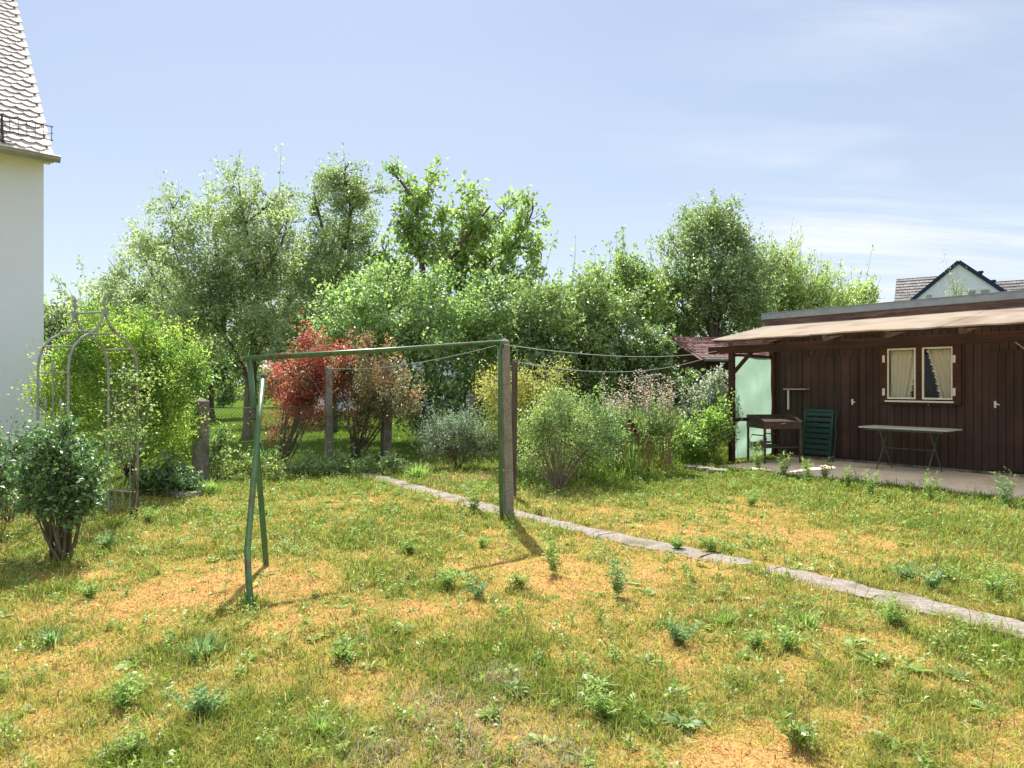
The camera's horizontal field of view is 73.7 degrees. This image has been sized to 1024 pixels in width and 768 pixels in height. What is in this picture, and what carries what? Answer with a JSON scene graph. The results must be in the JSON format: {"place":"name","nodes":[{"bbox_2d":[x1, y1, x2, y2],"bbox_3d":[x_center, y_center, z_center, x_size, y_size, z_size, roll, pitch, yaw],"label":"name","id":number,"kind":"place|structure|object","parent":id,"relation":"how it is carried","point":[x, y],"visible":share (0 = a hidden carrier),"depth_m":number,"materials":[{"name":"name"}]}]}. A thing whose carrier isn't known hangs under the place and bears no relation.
{"place":"outdoors","nodes":[
{"label":"outdoors","id":0,"kind":"place"},
{"bbox_2d":[0,385,1023,767],"bbox_3d":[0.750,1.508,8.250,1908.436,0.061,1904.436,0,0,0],"label":"ground","id":1,"kind":"structure","parent":0,"point":[746,759],"depth_m":4.21,"materials":[{"name":"green plant"}]},
{"bbox_2d":[0,410,58,524],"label":"weigela","id":2,"kind":"object","parent":1,"relation":"on","point":[18,449],"visible":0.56,"depth_m":6.85,"materials":[{"name":"green plant"}]},
{"bbox_2d":[0,0,60,468],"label":"white house","id":3,"kind":"structure","parent":1,"relation":"on","point":[26,153],"depth_m":10.42,"materials":[{"name":"paint"}]},
{"bbox_2d":[27,620,75,648],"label":"grass tuft","id":4,"kind":"object","parent":1,"relation":"on","point":[50,636],"visible":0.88,"depth_m":3.94,"materials":[{"name":"green plant"}]},
{"bbox_2d":[0,398,113,561],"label":"rose bush","id":5,"kind":"object","parent":1,"relation":"on","point":[62,494],"visible":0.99,"depth_m":5.80,"materials":[{"name":"green plant"}]},
{"bbox_2d":[36,295,138,523],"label":"rose arch","id":6,"kind":"structure","parent":1,"relation":"on","point":[74,314],"depth_m":7.67,"materials":[{"name":"metal"}]},
{"bbox_2d":[44,272,132,420],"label":"tree","id":7,"kind":"object","parent":1,"relation":"on","point":[51,317],"visible":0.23,"depth_m":23.31,"materials":[{"name":"green plant"}]},
{"bbox_2d":[71,577,105,598],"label":"weed","id":8,"kind":"object","parent":1,"relation":"on","point":[88,591],"visible":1,"depth_m":4.75,"materials":[{"name":"green plant"}]},
{"bbox_2d":[91,527,124,548],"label":"weed","id":9,"kind":"object","parent":1,"relation":"on","point":[108,541],"visible":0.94,"depth_m":6.27,"materials":[{"name":"green plant"}]},
{"bbox_2d":[7,276,224,475],"bbox_3d":[-5.567,-0.010,9.822,2.762,3.122,2.087,0,0,25],"label":"privet","id":10,"kind":"object","parent":1,"relation":"on","point":[88,362],"visible":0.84,"depth_m":9.60,"materials":[{"name":"green plant"}]},
{"bbox_2d":[95,668,146,708],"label":"weed","id":11,"kind":"object","parent":1,"relation":"on","point":[121,697],"visible":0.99,"depth_m":3.16,"materials":[{"name":"green plant"}]},
{"bbox_2d":[79,355,165,516],"bbox_3d":[-4.303,0.555,7.739,0.815,1.974,0.910,0,0,0],"label":"climbing rose","id":12,"kind":"object","parent":1,"relation":"on","point":[132,423],"visible":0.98,"depth_m":7.68,"materials":[{"name":"green plant"}]},
{"bbox_2d":[109,720,153,756],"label":"weed","id":13,"kind":"object","parent":1,"relation":"on","point":[130,741],"visible":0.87,"depth_m":2.73,"materials":[{"name":"green plant"}]},
{"bbox_2d":[131,505,163,521],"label":"weed","id":14,"kind":"object","parent":1,"relation":"on","point":[146,516],"visible":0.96,"depth_m":7.43,"materials":[{"name":"green plant"}]},
{"bbox_2d":[119,444,205,496],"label":"hydrangea","id":15,"kind":"object","parent":1,"relation":"on","point":[165,478],"visible":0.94,"depth_m":9.17,"materials":[{"name":"green plant"}]},
{"bbox_2d":[44,363,293,407],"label":"hedge","id":16,"kind":"object","parent":1,"relation":"on","point":[228,395],"visible":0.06,"depth_m":43.50,"materials":[{"name":"green plant"}]},
{"bbox_2d":[114,277,233,417],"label":"tree","id":17,"kind":"object","parent":1,"relation":"on","point":[212,378],"visible":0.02,"depth_m":26.80,"materials":[{"name":"green plant"}]},
{"bbox_2d":[169,489,201,497],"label":"stone slab","id":18,"kind":"structure","parent":1,"relation":"on","point":[182,494],"depth_m":9.06,"materials":[{"name":"stone"}]},
{"bbox_2d":[156,671,242,716],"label":"weed","id":19,"kind":"object","parent":1,"relation":"on","point":[200,701],"visible":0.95,"depth_m":3.06,"materials":[{"name":"green plant"}]},
{"bbox_2d":[172,624,234,659],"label":"grass tuft","id":20,"kind":"object","parent":1,"relation":"on","point":[209,643],"visible":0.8,"depth_m":3.81,"materials":[{"name":"green plant"}]},
{"bbox_2d":[55,144,369,438],"bbox_3d":[-8.553,-2.429,18.808,8.886,8.027,5.266,0,0,0],"label":"apple tree","id":21,"kind":"object","parent":1,"relation":"on","point":[256,321],"visible":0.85,"depth_m":18.17,"materials":[{"name":"green plant"}]},
{"bbox_2d":[195,478,235,493],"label":"grass tuft","id":22,"kind":"object","parent":1,"relation":"on","point":[210,486],"visible":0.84,"depth_m":9.36,"materials":[{"name":"green plant"}]},
{"bbox_2d":[180,329,264,417],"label":"tree","id":23,"kind":"object","parent":1,"relation":"on","point":[223,379],"visible":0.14,"depth_m":29.90,"materials":[{"name":"green plant"}]},
{"bbox_2d":[180,420,292,480],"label":"bramble","id":24,"kind":"object","parent":1,"relation":"on","point":[242,467],"visible":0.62,"depth_m":10.63,"materials":[{"name":"green plant"}]},
{"bbox_2d":[228,588,274,609],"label":"grass tuft","id":25,"kind":"object","parent":1,"relation":"on","point":[244,598],"visible":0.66,"depth_m":4.63,"materials":[{"name":"green plant"}]},
{"bbox_2d":[247,307,370,464],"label":"red maple","id":26,"kind":"object","parent":1,"relation":"on","point":[305,389],"visible":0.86,"depth_m":12.52,"materials":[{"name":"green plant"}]},
{"bbox_2d":[231,297,389,423],"bbox_3d":[-7.406,-1.352,25.788,5.868,5.849,3.876,0,0,0],"label":"tree","id":27,"kind":"object","parent":1,"relation":"on","point":[339,327],"visible":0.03,"depth_m":25.38,"materials":[{"name":"green plant"}]},
{"bbox_2d":[289,700,351,744],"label":"grass tuft","id":28,"kind":"object","parent":1,"relation":"on","point":[323,719],"visible":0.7,"depth_m":2.96,"materials":[{"name":"green plant"}]},
{"bbox_2d":[324,366,332,466],"bbox_3d":[-3.297,0.633,12.294,0.135,1.935,0.162,0,0,-29],"label":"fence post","id":29,"kind":"object","parent":1,"relation":"on","point":[328,395],"visible":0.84,"depth_m":12.25,"materials":[{"name":"concrete"}]},
{"bbox_2d":[266,421,411,475],"bbox_3d":[-2.953,1.122,11.503,2.574,0.979,0.866,0,0,0],"label":"nettle patch","id":30,"kind":"object","parent":1,"relation":"on","point":[361,465],"visible":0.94,"depth_m":11.43,"materials":[{"name":"green plant"}]},
{"bbox_2d":[324,609,359,664],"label":"tall weed","id":31,"kind":"object","parent":1,"relation":"on","point":[347,649],"visible":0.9,"depth_m":3.70,"materials":[{"name":"green plant"}]},
{"bbox_2d":[298,142,393,431],"bbox_3d":[-5.228,-2.867,21.504,2.711,8.875,3.540,0,0,-33],"label":"pear tree","id":32,"kind":"object","parent":1,"relation":"on","point":[354,195],"visible":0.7,"depth_m":20.94,"materials":[{"name":"green plant"}]},
{"bbox_2d":[301,326,430,461],"bbox_3d":[-2.730,0.223,12.885,2.167,2.653,2.055,0,0,27],"label":"bronze shrub","id":33,"kind":"object","parent":1,"relation":"on","point":[369,392],"visible":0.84,"depth_m":12.69,"materials":[{"name":"brown plant"}]},
{"bbox_2d":[243,340,503,608],"bbox_3d":[-1.366,0.559,6.282,1.038,2.090,3.407,0,0,29],"label":"pipe frame","id":34,"kind":"object","parent":1,"relation":"on","point":[256,419],"visible":0.84,"depth_m":5.72,"materials":[{"name":"green paint"}]},
{"bbox_2d":[192,391,580,483],"bbox_3d":[-1.675,0.870,13.660,0.500,1.460,9.234,0,0,44],"label":"wire fence","id":35,"kind":"object","parent":1,"relation":"on","point":[200,459],"visible":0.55,"depth_m":11.53,"materials":[{"name":"metal"}]},
{"bbox_2d":[314,280,499,412],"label":"neighbour house","id":36,"kind":"structure","parent":1,"relation":"on","point":[444,374],"depth_m":35.82,"materials":[{"name":"grey tile"}]},
{"bbox_2d":[399,537,418,552],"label":"weed","id":37,"kind":"object","parent":1,"relation":"on","point":[407,546],"visible":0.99,"depth_m":6.10,"materials":[{"name":"green plant"}]},
{"bbox_2d":[398,460,432,477],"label":"grass tuft","id":38,"kind":"object","parent":1,"relation":"on","point":[419,472],"visible":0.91,"depth_m":10.98,"materials":[{"name":"green plant"}]},
{"bbox_2d":[295,240,539,448],"bbox_3d":[-2.038,-1.016,16.255,5.518,5.171,3.749,0,0,-29],"label":"hazel tree","id":39,"kind":"object","parent":1,"relation":"on","point":[413,327],"visible":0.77,"depth_m":15.79,"materials":[{"name":"green plant"}]},
{"bbox_2d":[435,564,461,587],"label":"weed","id":40,"kind":"object","parent":1,"relation":"on","point":[448,581],"visible":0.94,"depth_m":5.01,"materials":[{"name":"green plant"}]},
{"bbox_2d":[344,153,558,407],"bbox_3d":[-1.835,-2.634,20.220,6.524,8.486,3.530,0,0,0],"label":"walnut tree","id":41,"kind":"object","parent":1,"relation":"on","point":[472,234],"visible":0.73,"depth_m":20.12,"materials":[{"name":"green plant"}]},
{"bbox_2d":[407,385,497,468],"bbox_3d":[-0.982,0.749,12.245,1.950,1.600,1.606,0,0,-17],"label":"bush","id":42,"kind":"object","parent":1,"relation":"on","point":[464,429],"visible":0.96,"depth_m":12.21,"materials":[{"name":"green plant"}]},
{"bbox_2d":[458,560,489,598],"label":"tall weed","id":43,"kind":"object","parent":1,"relation":"on","point":[479,588],"visible":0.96,"depth_m":4.79,"materials":[{"name":"green plant"}]},
{"bbox_2d":[462,475,488,511],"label":"weed","id":44,"kind":"object","parent":1,"relation":"on","point":[475,501],"visible":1,"depth_m":7.99,"materials":[{"name":"green plant"}]},
{"bbox_2d":[472,705,503,720],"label":"dock plant","id":45,"kind":"object","parent":1,"relation":"on","point":[486,715],"visible":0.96,"depth_m":3.06,"materials":[{"name":"green plant"}]},
{"bbox_2d":[496,338,513,517],"bbox_3d":[-0.070,0.545,7.562,0.175,2.110,0.207,0,0,38],"label":"concrete post","id":46,"kind":"object","parent":1,"relation":"on","point":[508,489],"visible":0.89,"depth_m":7.53,"materials":[{"name":"concrete"}]},
{"bbox_2d":[504,344,716,356],"bbox_3d":[1.960,-0.516,10.383,0.010,0.258,7.130,0,0,35],"label":"washing line","id":47,"kind":"object","parent":46,"relation":"attached to","point":[605,355],"visible":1,"depth_m":9.44,"materials":[{"name":"fabric"}]},
{"bbox_2d":[0,472,1021,767],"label":"weeds","id":48,"kind":"object","parent":1,"relation":"on","point":[700,624],"visible":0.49,"depth_m":4.53,"materials":[{"name":"green plant"}]},
{"bbox_2d":[0,457,1023,767],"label":"clover","id":49,"kind":"object","parent":1,"relation":"on","point":[170,633],"visible":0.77,"depth_m":4.90,"materials":[{"name":"green plant"}]},
{"bbox_2d":[0,479,1023,767],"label":"dry grass stalks","id":50,"kind":"object","parent":1,"relation":"on","point":[516,605],"visible":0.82,"depth_m":4.67,"materials":[{"name":"plant"}]},
{"bbox_2d":[447,279,579,421],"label":"tree","id":51,"kind":"object","parent":1,"relation":"on","point":[505,332],"visible":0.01,"depth_m":24.82,"materials":[{"name":"green plant"}]},
{"bbox_2d":[497,677,529,694],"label":"dock plant","id":52,"kind":"object","parent":1,"relation":"on","point":[512,683],"visible":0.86,"depth_m":3.31,"materials":[{"name":"green plant"}]},
{"bbox_2d":[511,359,517,495],"bbox_3d":[0.026,0.634,9.101,0.089,1.933,0.076,0,0,-17],"label":"wooden post","id":53,"kind":"object","parent":1,"relation":"on","point":[514,385],"visible":0.71,"depth_m":9.07,"materials":[{"name":"wood"}]},
{"bbox_2d":[505,569,532,587],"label":"weed","id":54,"kind":"object","parent":1,"relation":"on","point":[520,581],"visible":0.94,"depth_m":4.98,"materials":[{"name":"green plant"}]},
{"bbox_2d":[458,349,583,461],"bbox_3d":[0.181,0.460,13.106,2.248,2.193,4.432,0,0,0],"label":"golden shrub","id":55,"kind":"object","parent":1,"relation":"on","point":[526,384],"visible":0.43,"depth_m":11.81,"materials":[{"name":"yellow plant"}]},
{"bbox_2d":[539,532,563,571],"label":"weed","id":56,"kind":"object","parent":1,"relation":"on","point":[552,564],"visible":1,"depth_m":5.42,"materials":[{"name":"green plant"}]},
{"bbox_2d":[497,361,635,491],"bbox_3d":[0.880,0.624,10.367,2.077,1.922,1.524,0,0,-24],"label":"spirea","id":57,"kind":"object","parent":1,"relation":"on","point":[592,446],"visible":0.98,"depth_m":10.18,"materials":[{"name":"green plant"}]},
{"bbox_2d":[480,268,655,441],"bbox_3d":[1.415,-0.618,16.122,4.288,4.388,3.220,0,0,-28],"label":"laurel tree","id":58,"kind":"object","parent":1,"relation":"on","point":[598,334],"visible":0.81,"depth_m":15.55,"materials":[{"name":"green plant"}]},
{"bbox_2d":[575,672,620,691],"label":"dock plant","id":59,"kind":"object","parent":1,"relation":"on","point":[586,676],"visible":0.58,"depth_m":3.39,"materials":[{"name":"green plant"}]},
{"bbox_2d":[512,224,691,409],"bbox_3d":[2.935,-1.577,21.111,4.466,6.543,6.047,0,0,44],"label":"cherry tree","id":60,"kind":"object","parent":1,"relation":"on","point":[631,276],"visible":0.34,"depth_m":20.57,"materials":[{"name":"green plant"}]},
{"bbox_2d":[578,671,634,720],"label":"weed","id":61,"kind":"object","parent":1,"relation":"on","point":[607,707],"visible":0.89,"depth_m":3.07,"materials":[{"name":"green plant"}]},
{"bbox_2d":[604,552,631,594],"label":"weed","id":62,"kind":"object","parent":1,"relation":"on","point":[615,587],"visible":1,"depth_m":4.83,"materials":[{"name":"green plant"}]},
{"bbox_2d":[614,419,648,476],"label":"iris","id":63,"kind":"object","parent":1,"relation":"on","point":[631,453],"visible":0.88,"depth_m":11.03,"materials":[{"name":"green plant"}]},
{"bbox_2d":[598,369,676,471],"bbox_3d":[2.211,0.619,11.853,1.470,1.764,1.027,0,0,0],"label":"dried perennial","id":64,"kind":"object","parent":1,"relation":"on","point":[670,457],"visible":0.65,"depth_m":11.78,"materials":[{"name":"beige plant"}]},
{"bbox_2d":[592,381,696,458],"bbox_3d":[2.342,0.749,11.902,2.436,1.596,1.744,0,0,-44],"label":"aster clump","id":65,"kind":"object","parent":1,"relation":"on","point":[663,429],"visible":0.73,"depth_m":11.50,"materials":[{"name":"green plant"}]},
{"bbox_2d":[610,315,704,443],"bbox_3d":[3.354,-0.074,16.230,2.340,3.252,1.793,0,0,-25],"label":"climbing ivy","id":66,"kind":"object","parent":1,"relation":"on","point":[663,346],"visible":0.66,"depth_m":15.97,"materials":[{"name":"green plant"}]},
{"bbox_2d":[658,711,703,735],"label":"dock plant","id":67,"kind":"object","parent":1,"relation":"on","point":[685,719],"visible":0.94,"depth_m":3.00,"materials":[{"name":"green plant"}]},
{"bbox_2d":[658,613,704,645],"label":"weed","id":68,"kind":"object","parent":1,"relation":"on","point":[677,636],"visible":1,"depth_m":3.99,"materials":[{"name":"green plant"}]},
{"bbox_2d":[648,383,742,462],"bbox_3d":[3.547,0.757,12.948,1.917,1.587,1.381,0,0,-27],"label":"currant bush","id":69,"kind":"object","parent":1,"relation":"on","point":[718,426],"visible":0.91,"depth_m":12.71,"materials":[{"name":"green plant"}]},
{"bbox_2d":[673,354,727,430],"bbox_3d":[4.172,0.435,14.109,1.236,2.234,2.079,0,0,36],"label":"buddleia","id":70,"kind":"object","parent":1,"relation":"on","point":[705,394],"visible":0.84,"depth_m":13.58,"materials":[{"name":"grey plant"}]},
{"bbox_2d":[692,531,722,550],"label":"weed","id":71,"kind":"object","parent":1,"relation":"on","point":[710,544],"visible":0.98,"depth_m":6.10,"materials":[{"name":"green plant"}]},
{"bbox_2d":[655,336,768,440],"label":"neighbour shed","id":72,"kind":"structure","parent":1,"relation":"on","point":[688,346],"depth_m":18.80,"materials":[{"name":"red tile"}]},
{"bbox_2d":[635,184,790,340],"bbox_3d":[6.696,-2.645,22.763,5.858,8.451,4.650,0,0,-23],"label":"birch tree","id":73,"kind":"object","parent":1,"relation":"on","point":[734,297],"visible":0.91,"depth_m":22.20,"materials":[{"name":"green plant"}]},
{"bbox_2d":[699,601,744,627],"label":"grass tuft","id":74,"kind":"object","parent":1,"relation":"on","point":[726,615],"visible":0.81,"depth_m":4.33,"materials":[{"name":"green plant"}]},
{"bbox_2d":[738,490,765,505],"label":"weed","id":75,"kind":"object","parent":1,"relation":"on","point":[753,499],"visible":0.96,"depth_m":8.41,"materials":[{"name":"green plant"}]},
{"bbox_2d":[739,627,775,648],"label":"weed","id":76,"kind":"object","parent":1,"relation":"on","point":[753,640],"visible":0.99,"depth_m":3.89,"materials":[{"name":"green plant"}]},
{"bbox_2d":[775,450,793,474],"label":"weed","id":77,"kind":"object","parent":1,"relation":"on","point":[783,467],"visible":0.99,"depth_m":11.00,"materials":[{"name":"green plant"}]},
{"bbox_2d":[768,617,809,649],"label":"weed","id":78,"kind":"object","parent":1,"relation":"on","point":[786,635],"visible":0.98,"depth_m":3.84,"materials":[{"name":"green plant"}]},
{"bbox_2d":[762,674,821,752],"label":"tall weed","id":79,"kind":"object","parent":1,"relation":"on","point":[795,735],"visible":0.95,"depth_m":2.84,"materials":[{"name":"green plant"}]},
{"bbox_2d":[782,605,823,628],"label":"grass tuft","id":80,"kind":"object","parent":1,"relation":"on","point":[806,619],"visible":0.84,"depth_m":4.27,"materials":[{"name":"green plant"}]},
{"bbox_2d":[746,217,868,327],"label":"willow tree","id":81,"kind":"object","parent":1,"relation":"on","point":[799,293],"visible":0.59,"depth_m":24.56,"materials":[{"name":"green plant"}]},
{"bbox_2d":[827,244,890,306],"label":"ash tree","id":82,"kind":"object","parent":1,"relation":"on","point":[872,289],"visible":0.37,"depth_m":31.54,"materials":[{"name":"green plant"}]},
{"bbox_2d":[708,290,1023,477],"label":"garden hut","id":83,"kind":"object","parent":1,"relation":"on","point":[954,362],"visible":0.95,"depth_m":12.15,"materials":[{"name":"brown wood"}]},
{"bbox_2d":[803,355,857,457],"bbox_3d":[6.172,0.430,13.292,0.083,1.940,1.074,0,0,-38],"label":"door","id":84,"kind":"structure","parent":83,"relation":"in","point":[832,381],"depth_m":13.19,"materials":[{"name":"brown wood"}]},
{"bbox_2d":[880,344,961,405],"bbox_3d":[7.331,-0.186,12.160,0.510,1.437,1.592,0,0,-38],"label":"window","id":85,"kind":"structure","parent":83,"relation":"in","point":[931,372],"depth_m":12.13,"materials":[{"name":"white paint"}]},
{"bbox_2d":[990,350,1023,471],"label":"door","id":86,"kind":"structure","parent":83,"relation":"in","point":[1001,362],"depth_m":11.01,"materials":[{"name":"brown wood"}]},
{"bbox_2d":[862,469,879,493],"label":"weed","id":87,"kind":"object","parent":1,"relation":"on","point":[870,488],"visible":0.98,"depth_m":9.14,"materials":[{"name":"green plant"}]},
{"bbox_2d":[851,648,894,666],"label":"dock plant","id":88,"kind":"object","parent":1,"relation":"on","point":[876,657],"visible":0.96,"depth_m":3.69,"materials":[{"name":"green plant"}]},
{"bbox_2d":[869,591,921,624],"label":"weed","id":89,"kind":"object","parent":1,"relation":"on","point":[892,616],"visible":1,"depth_m":4.25,"materials":[{"name":"green plant"}]},
{"bbox_2d":[886,558,928,579],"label":"weed","id":90,"kind":"object","parent":1,"relation":"on","point":[913,572],"visible":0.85,"depth_m":5.24,"materials":[{"name":"green plant"}]},
{"bbox_2d":[918,539,944,590],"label":"tall weed","id":91,"kind":"object","parent":1,"relation":"on","point":[934,581],"visible":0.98,"depth_m":4.99,"materials":[{"name":"green plant"}]},
{"bbox_2d":[924,469,942,498],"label":"weed","id":92,"kind":"object","parent":1,"relation":"on","point":[929,489],"visible":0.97,"depth_m":8.78,"materials":[{"name":"green plant"}]},
{"bbox_2d":[932,561,960,580],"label":"weed","id":93,"kind":"object","parent":1,"relation":"on","point":[946,573],"visible":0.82,"depth_m":5.23,"materials":[{"name":"green plant"}]},
{"bbox_2d":[936,252,971,296],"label":"sapling","id":94,"kind":"object","parent":1,"relation":"on","point":[958,292],"visible":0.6,"depth_m":30.02,"materials":[{"name":"green plant"}]},
{"bbox_2d":[940,664,971,681],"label":"dock plant","id":95,"kind":"object","parent":1,"relation":"on","point":[955,672],"visible":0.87,"depth_m":3.49,"materials":[{"name":"green plant"}]},
{"bbox_2d":[969,563,1020,592],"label":"weed","id":96,"kind":"object","parent":1,"relation":"on","point":[992,583],"visible":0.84,"depth_m":4.83,"materials":[{"name":"green plant"}]},
{"bbox_2d":[989,467,1016,502],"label":"weed","id":97,"kind":"object","parent":1,"relation":"on","point":[1005,490],"visible":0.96,"depth_m":8.41,"materials":[{"name":"green plant"}]},
{"bbox_2d":[16,0,1023,384],"label":"sky","id":98,"kind":"structure","parent":0,"point":[896,127],"materials":[{"name":"blue"}]},
{"bbox_2d":[349,471,1023,639],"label":"path","id":99,"kind":"structure","parent":0,"point":[924,603],"depth_m":5.38,"materials":[{"name":"grey concrete"}]},
{"bbox_2d":[665,534,690,548],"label":"weed","id":100,"kind":"object","parent":99,"relation":"on","point":[677,544],"visible":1,"depth_m":6.15,"materials":[{"name":"green plant"}]},
{"bbox_2d":[683,465,728,472],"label":"path","id":101,"kind":"structure","parent":0,"point":[705,468],"depth_m":11.89,"materials":[{"name":"grey concrete"}]},
{"bbox_2d":[720,457,1023,498],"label":"patio","id":102,"kind":"structure","parent":0,"point":[955,481],"depth_m":11.18,"materials":[{"name":"grey concrete"}]},
{"bbox_2d":[750,440,765,468],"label":"weed","id":103,"kind":"object","parent":102,"relation":"on","point":[756,461],"visible":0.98,"depth_m":11.82,"materials":[{"name":"green plant"}]},
{"bbox_2d":[747,414,801,463],"bbox_3d":[5.032,1.050,13.100,0.754,0.900,0.794,0,0,-6],"label":"table","id":104,"kind":"object","parent":102,"relation":"on","point":[764,422],"visible":0.93,"depth_m":12.89,"materials":[{"name":"metal"}]},
{"bbox_2d":[802,409,837,461],"bbox_3d":[5.938,0.988,13.253,0.222,0.994,0.702,0,0,-38],"label":"folded chair","id":105,"kind":"object","parent":102,"relation":"on","point":[813,412],"visible":0.96,"depth_m":13.22,"materials":[{"name":"green plastic"}]},
{"bbox_2d":[858,425,962,471],"bbox_3d":[6.788,1.116,11.678,0.600,0.743,1.420,0,0,-38],"label":"folding table","id":106,"kind":"object","parent":102,"relation":"on","point":[880,428],"visible":0.94,"depth_m":11.51,"materials":[{"name":"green metal"}]},
{"bbox_2d":[894,260,1023,300],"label":"gable house","id":107,"kind":"structure","parent":0,"point":[977,282],"depth_m":46.52,"materials":[{"name":"white paint"}]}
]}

